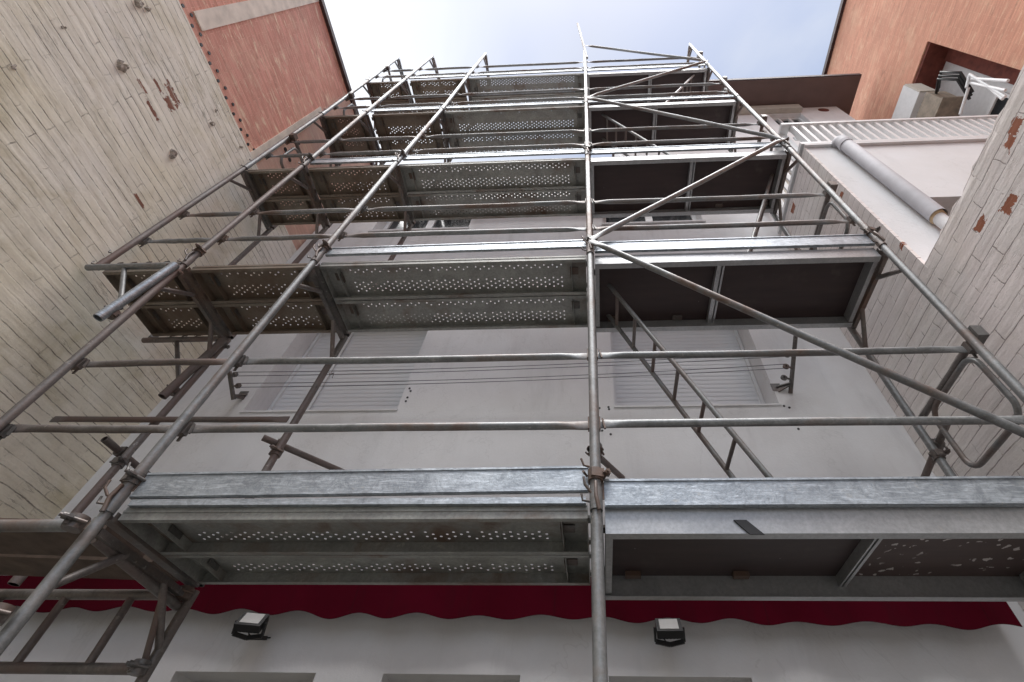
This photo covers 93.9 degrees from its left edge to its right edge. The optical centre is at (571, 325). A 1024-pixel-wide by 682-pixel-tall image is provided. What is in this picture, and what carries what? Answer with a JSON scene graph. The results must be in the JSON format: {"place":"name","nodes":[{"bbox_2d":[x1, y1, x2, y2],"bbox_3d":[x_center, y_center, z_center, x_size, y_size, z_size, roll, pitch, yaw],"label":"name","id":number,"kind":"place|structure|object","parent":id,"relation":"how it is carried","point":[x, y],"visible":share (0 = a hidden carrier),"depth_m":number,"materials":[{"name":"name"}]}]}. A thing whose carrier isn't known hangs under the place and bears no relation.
{"place":"outdoors","nodes":[
{"label":"outdoors","id":0,"kind":"place"},
{"bbox_2d":[324,0,840,164],"label":"sky","id":1,"kind":"structure","parent":0,"point":[738,38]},
{"bbox_2d":[822,0,1023,119],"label":"brick building","id":2,"kind":"structure","parent":0,"point":[887,49],"depth_m":8.55,"materials":[{"name":"orange brick"}]},
{"bbox_2d":[891,83,934,118],"bbox_3d":[6.141,-3.952,8.532,0.298,0.520,0.605,-1,-51,2],"label":"meter box","id":3,"kind":"object","parent":2,"relation":"attached to","point":[910,100],"visible":0.64,"depth_m":8.42,"materials":[{"name":"white plastic"}]},
{"bbox_2d":[916,71,973,117],"bbox_3d":[6.064,-3.630,7.714,0.380,0.659,0.960,-1,-51,2],"label":"air conditioner","id":4,"kind":"object","parent":2,"relation":"attached to","point":[936,103],"visible":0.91,"depth_m":7.63,"materials":[{"name":"beige metal"}]},
{"bbox_2d":[959,73,1009,114],"bbox_3d":[6.013,-3.363,6.976,0.094,0.952,0.634,-1,-51,2],"label":"drying rack","id":5,"kind":"object","parent":2,"relation":"attached to","point":[997,92],"visible":1,"depth_m":6.90,"materials":[{"name":"metal"}]},
{"label":"ground","id":6,"kind":"structure","parent":0,"visible":0},
{"bbox_2d":[0,511,199,681],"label":"scaffold frame","id":7,"kind":"object","parent":6,"relation":"on","point":[55,577],"visible":0.89,"depth_m":2.05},
{"bbox_2d":[0,511,90,625],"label":"lattice girder","id":8,"kind":"object","parent":7,"relation":"attached to","point":[75,523],"visible":1,"depth_m":1.90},
{"bbox_2d":[0,518,144,556],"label":"timber board","id":9,"kind":"object","parent":8,"relation":"on","point":[42,543],"depth_m":2.19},
{"bbox_2d":[0,585,194,676],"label":"lattice girder","id":10,"kind":"object","parent":7,"relation":"attached to","point":[138,667],"visible":0.85,"depth_m":2.27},
{"bbox_2d":[0,554,178,580],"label":"timber board","id":11,"kind":"object","parent":10,"relation":"on","point":[26,565],"visible":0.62,"depth_m":2.34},
{"bbox_2d":[0,263,231,586],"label":"scaffold frame","id":12,"kind":"object","parent":10,"relation":"on","point":[76,361],"visible":0.84,"depth_m":3.13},
{"bbox_2d":[84,261,182,321],"bbox_3d":[-3.291,-0.252,3.349,0.806,0.743,0.123,-1,-51,2],"label":"console bracket","id":13,"kind":"object","parent":12,"relation":"attached to","point":[110,311],"visible":0.92,"depth_m":3.38,"materials":[{"name":"metal"}]},
{"bbox_2d":[91,166,273,336],"bbox_3d":[-3.593,-0.806,4.640,0.139,2.021,0.774,-1,-51,2],"label":"scaffold frame","id":14,"kind":"object","parent":13,"relation":"on","point":[143,238],"visible":0.69,"depth_m":4.69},
{"bbox_2d":[240,113,338,229],"bbox_3d":[-3.527,-2.078,6.181,0.120,2.020,0.774,-1,-51,2],"label":"scaffold frame","id":15,"kind":"object","parent":14,"relation":"on","point":[286,140],"visible":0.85,"depth_m":6.17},
{"bbox_2d":[319,80,377,165],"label":"scaffold frame","id":16,"kind":"object","parent":15,"relation":"on","point":[346,97],"visible":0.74,"depth_m":7.72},
{"bbox_2d":[324,114,369,138],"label":"steel plank","id":17,"kind":"object","parent":16,"relation":"on","point":[335,125],"visible":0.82,"depth_m":6.86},
{"bbox_2d":[370,81,408,102],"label":"steel plank","id":18,"kind":"object","parent":16,"relation":"on","point":[378,90],"visible":0.66,"depth_m":8.39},
{"bbox_2d":[334,141,374,157],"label":"steel plank","id":19,"kind":"object","parent":15,"relation":"on","point":[341,146],"visible":0.49,"depth_m":7.04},
{"bbox_2d":[102,268,195,305],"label":"steel plank","id":20,"kind":"object","parent":12,"relation":"on","point":[132,281],"visible":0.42,"depth_m":3.77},
{"bbox_2d":[82,359,226,367],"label":"guardrail","id":21,"kind":"object","parent":12,"relation":"attached to","point":[148,362],"visible":0.77,"depth_m":2.80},
{"bbox_2d":[49,416,289,422],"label":"guardrail","id":22,"kind":"object","parent":12,"relation":"attached to","point":[281,419],"visible":0.95,"depth_m":3.30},
{"bbox_2d":[129,304,215,335],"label":"steel plank","id":23,"kind":"object","parent":12,"relation":"on","point":[154,320],"visible":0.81,"depth_m":4.00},
{"bbox_2d":[141,335,230,398],"bbox_3d":[-3.260,0.317,3.791,0.806,0.743,0.123,-1,-51,2],"label":"console bracket","id":24,"kind":"object","parent":12,"relation":"attached to","point":[172,388],"visible":0.92,"depth_m":3.87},
{"bbox_2d":[177,164,329,339],"bbox_3d":[-2.913,-0.820,4.610,0.120,2.020,0.774,-1,-51,2],"label":"scaffold frame","id":25,"kind":"object","parent":12,"relation":"on","point":[220,237],"visible":0.77,"depth_m":4.79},
{"bbox_2d":[248,168,309,198],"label":"steel plank","id":26,"kind":"object","parent":25,"relation":"on","point":[264,181],"visible":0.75,"depth_m":5.32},
{"bbox_2d":[227,234,331,240],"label":"guardrail","id":27,"kind":"object","parent":25,"relation":"attached to","point":[284,237],"visible":0.81,"depth_m":3.96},
{"bbox_2d":[263,198,320,224],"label":"steel plank","id":28,"kind":"object","parent":25,"relation":"on","point":[271,204],"visible":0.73,"depth_m":5.52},
{"bbox_2d":[255,208,353,214],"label":"guardrail","id":29,"kind":"object","parent":25,"relation":"attached to","point":[308,211],"visible":0.81,"depth_m":4.34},
{"bbox_2d":[298,111,383,227],"bbox_3d":[-2.885,-2.092,6.154,0.117,2.021,0.774,-1,-51,2],"label":"scaffold frame","id":30,"kind":"object","parent":25,"relation":"on","point":[337,138],"visible":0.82,"depth_m":6.22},
{"bbox_2d":[362,78,416,163],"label":"scaffold frame","id":31,"kind":"object","parent":30,"relation":"on","point":[386,96],"visible":0.66,"depth_m":7.68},
{"bbox_2d":[410,78,466,100],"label":"steel plank","id":32,"kind":"object","parent":31,"relation":"on","point":[418,87],"visible":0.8,"depth_m":8.36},
{"bbox_2d":[378,138,444,155],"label":"steel plank","id":33,"kind":"object","parent":30,"relation":"on","point":[435,143],"visible":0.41,"depth_m":7.01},
{"bbox_2d":[308,165,399,196],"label":"steel plank","id":34,"kind":"object","parent":25,"relation":"on","point":[322,179],"visible":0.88,"depth_m":5.28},
{"bbox_2d":[320,195,403,222],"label":"steel plank","id":35,"kind":"object","parent":25,"relation":"on","point":[349,202],"visible":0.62,"depth_m":5.49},
{"bbox_2d":[213,301,336,334],"bbox_3d":[-2.412,-0.073,3.923,0.990,0.058,0.328,-1,-51,2],"label":"steel plank","id":36,"kind":"object","parent":12,"relation":"on","point":[235,317],"visible":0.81,"depth_m":3.96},
{"bbox_2d":[90,538,181,659],"bbox_3d":[-1.980,1.238,2.086,0.055,0.337,0.654,-1,-51,2],"label":"knee brace","id":37,"kind":"object","parent":7,"relation":"attached to","point":[146,581],"visible":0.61,"depth_m":2.19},
{"bbox_2d":[96,260,347,586],"bbox_3d":[-1.942,0.431,3.024,0.125,2.020,0.774,-1,-51,2],"label":"scaffold frame","id":38,"kind":"object","parent":7,"relation":"on","point":[181,427],"visible":0.77,"depth_m":2.94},
{"bbox_2d":[12,424,171,432],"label":"guardrail","id":39,"kind":"object","parent":38,"relation":"attached to","point":[24,428],"visible":0.75,"depth_m":2.43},
{"bbox_2d":[100,469,146,511],"bbox_3d":[-1.979,0.723,2.070,0.118,0.199,0.110,-1,-51,2],"label":"coupler","id":40,"kind":"object","parent":38,"relation":"attached to","point":[134,477],"visible":0.96,"depth_m":2.10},
{"bbox_2d":[190,263,321,303],"bbox_3d":[-2.427,-0.325,3.715,0.990,0.058,0.328,-1,-51,2],"label":"steel plank","id":41,"kind":"object","parent":38,"relation":"on","point":[214,282],"visible":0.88,"depth_m":3.74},
{"bbox_2d":[129,466,589,499],"bbox_3d":[-0.930,0.691,2.093,2.122,0.143,0.020,-1,-51,2],"label":"toe board","id":42,"kind":"object","parent":38,"relation":"attached to","point":[391,482],"visible":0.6,"depth_m":2.08,"materials":[{"name":"metal"}]},
{"bbox_2d":[307,161,413,336],"bbox_3d":[-1.896,-0.842,4.566,0.127,2.020,0.774,-1,-51,2],"label":"scaffold frame","id":43,"kind":"object","parent":38,"relation":"on","point":[361,207],"visible":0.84,"depth_m":4.62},
{"bbox_2d":[392,108,450,224],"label":"scaffold frame","id":44,"kind":"object","parent":43,"relation":"on","point":[421,135],"visible":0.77,"depth_m":6.14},
{"bbox_2d":[310,156,396,164],"bbox_3d":[-2.389,-1.826,5.252,1.080,0.130,0.020,-1,-51,2],"label":"toe board","id":45,"kind":"object","parent":44,"relation":"attached to","point":[351,160],"visible":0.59,"depth_m":5.24,"materials":[{"name":"metal"}]},
{"bbox_2d":[371,111,442,136],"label":"steel plank","id":46,"kind":"object","parent":44,"relation":"on","point":[382,123],"visible":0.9,"depth_m":6.82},
{"bbox_2d":[438,75,473,160],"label":"scaffold frame","id":47,"kind":"object","parent":44,"relation":"on","point":[466,82],"visible":0.59,"depth_m":7.62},
{"bbox_2d":[446,100,583,108],"bbox_3d":[-0.797,-3.115,6.708,2.060,0.100,0.020,-1,-51,2],"label":"toe board","id":48,"kind":"object","parent":47,"relation":"attached to","point":[514,104],"visible":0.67,"depth_m":6.69,"materials":[{"name":"metal"}]},
{"bbox_2d":[469,73,583,98],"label":"steel plank","id":49,"kind":"object","parent":47,"relation":"on","point":[515,85],"visible":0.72,"depth_m":8.29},
{"bbox_2d":[472,94,583,116],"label":"steel plank","id":50,"kind":"object","parent":47,"relation":"on","point":[529,97],"visible":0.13,"depth_m":8.46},
{"bbox_2d":[403,148,584,160],"bbox_3d":[-0.848,-1.871,5.201,2.095,0.130,0.020,-1,-51,2],"label":"toe board","id":51,"kind":"object","parent":44,"relation":"attached to","point":[492,154],"visible":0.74,"depth_m":5.19,"materials":[{"name":"metal"}]},
{"bbox_2d":[413,143,584,152],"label":"guardrail","id":52,"kind":"object","parent":44,"relation":"attached to","point":[498,148],"visible":0.94,"depth_m":5.43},
{"bbox_2d":[424,129,583,137],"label":"guardrail","id":53,"kind":"object","parent":44,"relation":"attached to","point":[503,134],"visible":0.91,"depth_m":5.82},
{"bbox_2d":[448,132,584,153],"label":"steel plank","id":54,"kind":"object","parent":44,"relation":"on","point":[576,138],"visible":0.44,"depth_m":6.95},
{"bbox_2d":[325,239,586,256],"bbox_3d":[-0.890,-0.597,3.655,2.112,0.122,0.020,-1,-51,2],"label":"toe board","id":55,"kind":"object","parent":43,"relation":"attached to","point":[458,247],"visible":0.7,"depth_m":3.65,"materials":[{"name":"metal"}]},
{"bbox_2d":[118,505,591,554],"bbox_3d":[-0.927,0.914,2.107,2.065,0.058,0.328,-1,-51,2],"label":"steel plank","id":56,"kind":"object","parent":7,"relation":"on","point":[169,531],"visible":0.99,"depth_m":2.15,"materials":[{"name":"metal"}]},
{"bbox_2d":[128,497,585,507],"bbox_3d":[-0.928,0.754,2.025,1.980,0.028,0.020,-1,-51,2],"label":"steel strip","id":57,"kind":"object","parent":56,"relation":"on","point":[381,502],"visible":0.93,"depth_m":2.02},
{"bbox_2d":[163,551,590,584],"bbox_3d":[-0.913,1.166,2.315,2.065,0.058,0.328,-1,-51,2],"label":"steel plank","id":58,"kind":"object","parent":7,"relation":"on","point":[222,569],"visible":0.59,"depth_m":2.39,"materials":[{"name":"metal"}]},
{"bbox_2d":[0,0,296,518],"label":"brick wall","id":59,"kind":"structure","parent":6,"relation":"on","point":[119,127],"depth_m":3.73,"materials":[{"name":"brick"}]},
{"bbox_2d":[179,0,374,249],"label":"brick building","id":60,"kind":"structure","parent":6,"relation":"on","point":[277,67],"depth_m":6.03,"materials":[{"name":"brick"}]},
{"bbox_2d":[0,73,1023,681],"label":"apartment building","id":61,"kind":"structure","parent":6,"relation":"on","point":[354,647],"depth_m":3.74,"materials":[{"name":"white paint"}]},
{"bbox_2d":[100,436,150,475],"bbox_3d":[-2.964,1.023,3.277,0.175,0.169,0.724,-1,-51,2],"label":"wall tie","id":62,"kind":"object","parent":61,"relation":"attached to","point":[117,450],"depth_m":3.10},
{"bbox_2d":[231,612,270,640],"bbox_3d":[-1.812,1.731,2.706,0.164,0.131,0.242,10,-51,-6],"label":"floodlight","id":63,"kind":"object","parent":61,"relation":"attached to","point":[249,622],"visible":1,"depth_m":2.64,"materials":[{"name":"black plastic"}]},
{"bbox_2d":[261,435,344,469],"bbox_3d":[-1.763,0.999,3.329,0.193,0.189,0.839,-31,-58,24],"label":"wall tie","id":64,"kind":"object","parent":61,"relation":"attached to","point":[275,449],"depth_m":3.25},
{"bbox_2d":[368,209,470,232],"bbox_3d":[-2.119,-1.587,7.106,1.420,1.098,0.250,-1,-51,2],"label":"window","id":65,"kind":"structure","parent":61,"relation":"in","point":[462,224],"depth_m":7.14,"materials":[{"name":"white paint"}]},
{"bbox_2d":[0,575,1022,629],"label":"awning","id":66,"kind":"object","parent":61,"relation":"attached to","point":[511,602],"visible":0.43,"depth_m":2.73,"materials":[{"name":"fabric"}]},
{"bbox_2d":[227,335,797,399],"bbox_3d":[-0.534,0.364,4.196,5.038,0.463,0.385,-1,-51,2],"label":"clothes line","id":67,"kind":"object","parent":61,"relation":"attached to","point":[778,387],"visible":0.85,"depth_m":4.08,"materials":[{"name":"metal"}]},
{"bbox_2d":[601,215,705,225],"bbox_3d":[1.132,-1.655,6.966,1.410,1.098,0.250,-1,-51,2],"label":"window","id":68,"kind":"structure","parent":61,"relation":"in","point":[685,218],"depth_m":6.95,"materials":[{"name":"white paint"}]},
{"bbox_2d":[653,618,685,646],"bbox_3d":[0.528,1.694,2.595,0.166,0.131,0.248,-1,-51,2],"label":"floodlight","id":69,"kind":"object","parent":61,"relation":"attached to","point":[668,628],"visible":1,"depth_m":2.53,"materials":[{"name":"black plastic"}]},
{"bbox_2d":[920,425,950,476],"bbox_3d":[2.251,0.911,3.039,0.184,0.221,0.750,-1,-51,2],"label":"wall tie","id":70,"kind":"object","parent":61,"relation":"attached to","point":[939,451],"depth_m":2.92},
{"bbox_2d":[590,508,607,681],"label":"scaffold frame","id":71,"kind":"object","parent":6,"relation":"on","point":[599,656],"visible":0.94,"depth_m":1.65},
{"bbox_2d":[580,252,605,566],"bbox_3d":[0.131,0.387,2.934,0.121,2.020,0.774,-1,-51,2],"label":"scaffold frame","id":72,"kind":"object","parent":71,"relation":"on","point":[594,428],"visible":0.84,"depth_m":2.42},
{"bbox_2d":[191,421,587,432],"bbox_3d":[-0.925,0.507,2.366,2.051,0.063,0.044,-1,-51,2],"label":"guardrail","id":73,"kind":"object","parent":72,"relation":"attached to","point":[450,426],"visible":0.86,"depth_m":2.35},
{"bbox_2d":[242,353,586,364],"bbox_3d":[-0.915,0.194,2.747,2.048,0.063,0.043,-1,-51,2],"label":"guardrail","id":74,"kind":"object","parent":72,"relation":"attached to","point":[428,359],"visible":0.87,"depth_m":2.73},
{"bbox_2d":[319,255,586,300],"bbox_3d":[-0.887,-0.360,3.652,2.065,0.058,0.328,-1,-51,2],"label":"steel plank","id":75,"kind":"object","parent":72,"relation":"on","point":[341,278],"visible":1,"depth_m":3.68,"materials":[{"name":"metal"}]},
{"bbox_2d":[335,295,587,331],"bbox_3d":[-0.873,-0.106,3.857,2.065,0.058,0.328,-1,-51,2],"label":"steel plank","id":76,"kind":"object","parent":72,"relation":"on","point":[354,316],"visible":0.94,"depth_m":3.90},
{"bbox_2d":[581,154,595,276],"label":"scaffold frame","id":77,"kind":"object","parent":72,"relation":"on","point":[589,218],"visible":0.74,"depth_m":4.08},
{"bbox_2d":[344,227,585,237],"bbox_3d":[-0.884,-0.765,3.908,2.039,0.061,0.044,-1,-51,2],"label":"guardrail","id":78,"kind":"object","parent":77,"relation":"attached to","point":[467,232],"visible":0.91,"depth_m":3.90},
{"bbox_2d":[365,200,584,211],"bbox_3d":[-0.874,-1.078,4.289,2.035,0.066,0.044,-1,-51,2],"label":"guardrail","id":79,"kind":"object","parent":77,"relation":"attached to","point":[476,206],"visible":0.9,"depth_m":4.27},
{"bbox_2d":[399,157,585,193],"bbox_3d":[-0.846,-1.630,5.193,2.065,0.058,0.328,-1,-51,2],"label":"steel plank","id":80,"kind":"object","parent":77,"relation":"on","point":[413,176],"visible":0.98,"depth_m":5.22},
{"bbox_2d":[407,188,585,220],"bbox_3d":[-0.832,-1.379,5.401,2.065,0.058,0.328,-1,-51,2],"label":"steel plank","id":81,"kind":"object","parent":77,"relation":"on","point":[571,210],"visible":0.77,"depth_m":5.43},
{"bbox_2d":[581,102,591,167],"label":"scaffold frame","id":82,"kind":"object","parent":77,"relation":"on","point":[586,131],"visible":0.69,"depth_m":5.70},
{"bbox_2d":[581,70,588,111],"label":"scaffold frame","id":83,"kind":"object","parent":82,"relation":"on","point":[586,87],"visible":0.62,"depth_m":7.24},
{"bbox_2d":[443,105,584,133],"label":"steel plank","id":84,"kind":"object","parent":83,"relation":"on","point":[454,120],"visible":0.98,"depth_m":6.75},
{"bbox_2d":[587,68,706,104],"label":"platform deck","id":85,"kind":"structure","parent":83,"relation":"on","point":[606,79],"depth_m":8.20,"materials":[{"name":"metal"}]},
{"bbox_2d":[589,99,735,154],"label":"platform deck","id":86,"kind":"structure","parent":82,"relation":"on","point":[719,111],"depth_m":6.70,"materials":[{"name":"metal"}]},
{"bbox_2d":[589,123,757,131],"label":"guardrail","id":87,"kind":"object","parent":82,"relation":"attached to","point":[665,127],"visible":0.91,"depth_m":5.73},
{"bbox_2d":[590,136,770,145],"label":"guardrail","id":88,"kind":"object","parent":82,"relation":"attached to","point":[679,141],"visible":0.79,"depth_m":5.35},
{"bbox_2d":[590,142,781,154],"bbox_3d":[1.216,-1.902,5.096,2.130,0.150,0.020,-1,-51,2],"label":"toe board","id":89,"kind":"object","parent":82,"relation":"attached to","point":[703,147],"visible":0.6,"depth_m":5.08,"materials":[{"name":"metal"}]},
{"bbox_2d":[582,234,597,248],"bbox_3d":[0.142,-0.607,3.563,0.124,0.199,0.097,-1,-51,2],"label":"coupler","id":90,"kind":"object","parent":77,"relation":"attached to","point":[587,238],"visible":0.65,"depth_m":3.56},
{"bbox_2d":[589,138,785,239],"bbox_3d":[1.199,-1.311,4.287,2.101,2.071,0.045,-1,-51,2],"label":"diagonal brace","id":91,"kind":"object","parent":90,"relation":"attached to","point":[623,222],"visible":1,"depth_m":4.08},
{"bbox_2d":[591,151,786,217],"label":"platform deck","id":92,"kind":"structure","parent":77,"relation":"on","point":[641,177],"depth_m":5.19,"materials":[{"name":"metal"}]},
{"bbox_2d":[592,193,823,203],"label":"guardrail","id":93,"kind":"object","parent":77,"relation":"attached to","point":[712,198],"visible":0.91,"depth_m":4.18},
{"bbox_2d":[593,219,848,230],"bbox_3d":[1.186,-0.805,3.816,2.060,0.058,0.044,-1,-51,2],"label":"guardrail","id":94,"kind":"object","parent":77,"relation":"attached to","point":[727,225],"visible":0.83,"depth_m":3.79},
{"bbox_2d":[593,234,874,253],"bbox_3d":[1.182,-0.608,3.526,2.128,0.145,0.020,-1,-51,2],"label":"toe board","id":95,"kind":"object","parent":77,"relation":"attached to","point":[776,242],"visible":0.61,"depth_m":3.51,"materials":[{"name":"metal"}]},
{"bbox_2d":[582,466,610,509],"bbox_3d":[0.107,0.690,1.989,0.124,0.199,0.097,-1,-51,2],"label":"coupler","id":96,"kind":"object","parent":72,"relation":"attached to","point":[597,472],"visible":0.96,"depth_m":2.02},
{"bbox_2d":[594,248,880,331],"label":"platform deck","id":97,"kind":"structure","parent":72,"relation":"on","point":[825,288],"depth_m":3.66,"materials":[{"name":"metal"}]},
{"bbox_2d":[598,346,967,358],"bbox_3d":[1.156,0.152,2.656,2.051,0.058,0.043,-1,-51,2],"label":"guardrail","id":98,"kind":"object","parent":72,"relation":"attached to","point":[782,353],"visible":0.87,"depth_m":2.64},
{"bbox_2d":[601,476,1023,507],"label":"toe board","id":99,"kind":"object","parent":72,"relation":"attached to","point":[932,491],"visible":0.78,"depth_m":1.96,"materials":[{"name":"metal"}]},
{"bbox_2d":[603,507,1023,601],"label":"platform deck","id":100,"kind":"structure","parent":71,"relation":"on","point":[890,554],"depth_m":2.17,"materials":[{"name":"metal"}]},
{"bbox_2d":[607,283,773,477],"bbox_3d":[0.690,0.414,2.994,0.862,1.972,0.333,-1,-51,2],"label":"ladder","id":101,"kind":"object","parent":100,"relation":"on","point":[754,459],"visible":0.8,"depth_m":2.95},
{"bbox_2d":[780,137,987,261],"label":"terrace house","id":102,"kind":"structure","parent":6,"relation":"on","point":[938,171],"depth_m":4.71,"materials":[{"name":"white paint"}]},
{"bbox_2d":[769,115,997,233],"bbox_3d":[4.777,-1.899,5.929,4.290,0.745,1.145,-1,-51,2],"label":"terrace railing","id":103,"kind":"object","parent":102,"relation":"on","point":[803,133],"visible":0.56,"depth_m":5.71,"materials":[{"name":"metal"}]},
{"bbox_2d":[831,135,948,228],"bbox_3d":[2.974,-1.206,4.266,0.172,2.834,0.175,-1,-51,2],"label":"drain pipe","id":104,"kind":"object","parent":102,"relation":"attached to","point":[929,209],"visible":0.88,"depth_m":4.31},
{"bbox_2d":[781,65,1023,610],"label":"brick wall","id":105,"kind":"structure","parent":6,"relation":"on","point":[969,271],"depth_m":3.09,"materials":[{"name":"brick"}]},
{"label":"scaffold frame","id":106,"kind":"object","parent":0,"visible":0},
{"bbox_2d":[847,244,1023,475],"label":"scaffold frame","id":107,"kind":"object","parent":106,"relation":"on","point":[972,344],"visible":0.78,"depth_m":2.98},
{"bbox_2d":[588,239,1023,437],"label":"diagonal brace","id":108,"kind":"object","parent":107,"relation":"attached to","point":[994,419],"visible":1,"depth_m":2.51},
{"bbox_2d":[600,415,1023,427],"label":"guardrail","id":109,"kind":"object","parent":107,"relation":"attached to","point":[794,421],"visible":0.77,"depth_m":2.27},
{"bbox_2d":[771,146,886,249],"bbox_3d":[2.247,-0.929,4.387,0.121,2.020,0.774,-1,-51,2],"label":"scaffold frame","id":110,"kind":"object","parent":107,"relation":"on","point":[853,218],"visible":0.73,"depth_m":4.37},
{"bbox_2d":[729,96,790,213],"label":"scaffold frame","id":111,"kind":"object","parent":110,"relation":"on","point":[769,128],"visible":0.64,"depth_m":6.04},
{"bbox_2d":[586,97,784,138],"bbox_3d":[1.233,-2.568,5.810,2.110,2.022,0.045,-1,-51,2],"label":"diagonal brace","id":112,"kind":"object","parent":111,"relation":"attached to","point":[742,130],"visible":1,"depth_m":5.65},
{"bbox_2d":[703,64,739,150],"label":"scaffold frame","id":113,"kind":"object","parent":111,"relation":"on","point":[730,89],"visible":0.66,"depth_m":7.40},
{"bbox_2d":[588,94,733,103],"bbox_3d":[1.241,-3.154,6.616,2.110,0.090,0.020,-1,-51,2],"label":"toe board","id":114,"kind":"object","parent":113,"relation":"attached to","point":[670,98],"visible":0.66,"depth_m":6.60,"materials":[{"name":"metal"}]},
{"bbox_2d":[809,181,849,249],"bbox_3d":[2.297,-0.802,4.234,0.060,0.516,0.795,-1,-51,2],"label":"end guardrail","id":115,"kind":"object","parent":110,"relation":"attached to","point":[828,203],"visible":0.42,"depth_m":4.17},
{"bbox_2d":[918,325,1021,467],"bbox_3d":[2.253,0.470,2.691,0.060,0.516,0.795,-1,-51,2],"label":"end guardrail","id":116,"kind":"object","parent":107,"relation":"attached to","point":[961,361],"visible":0.84,"depth_m":2.64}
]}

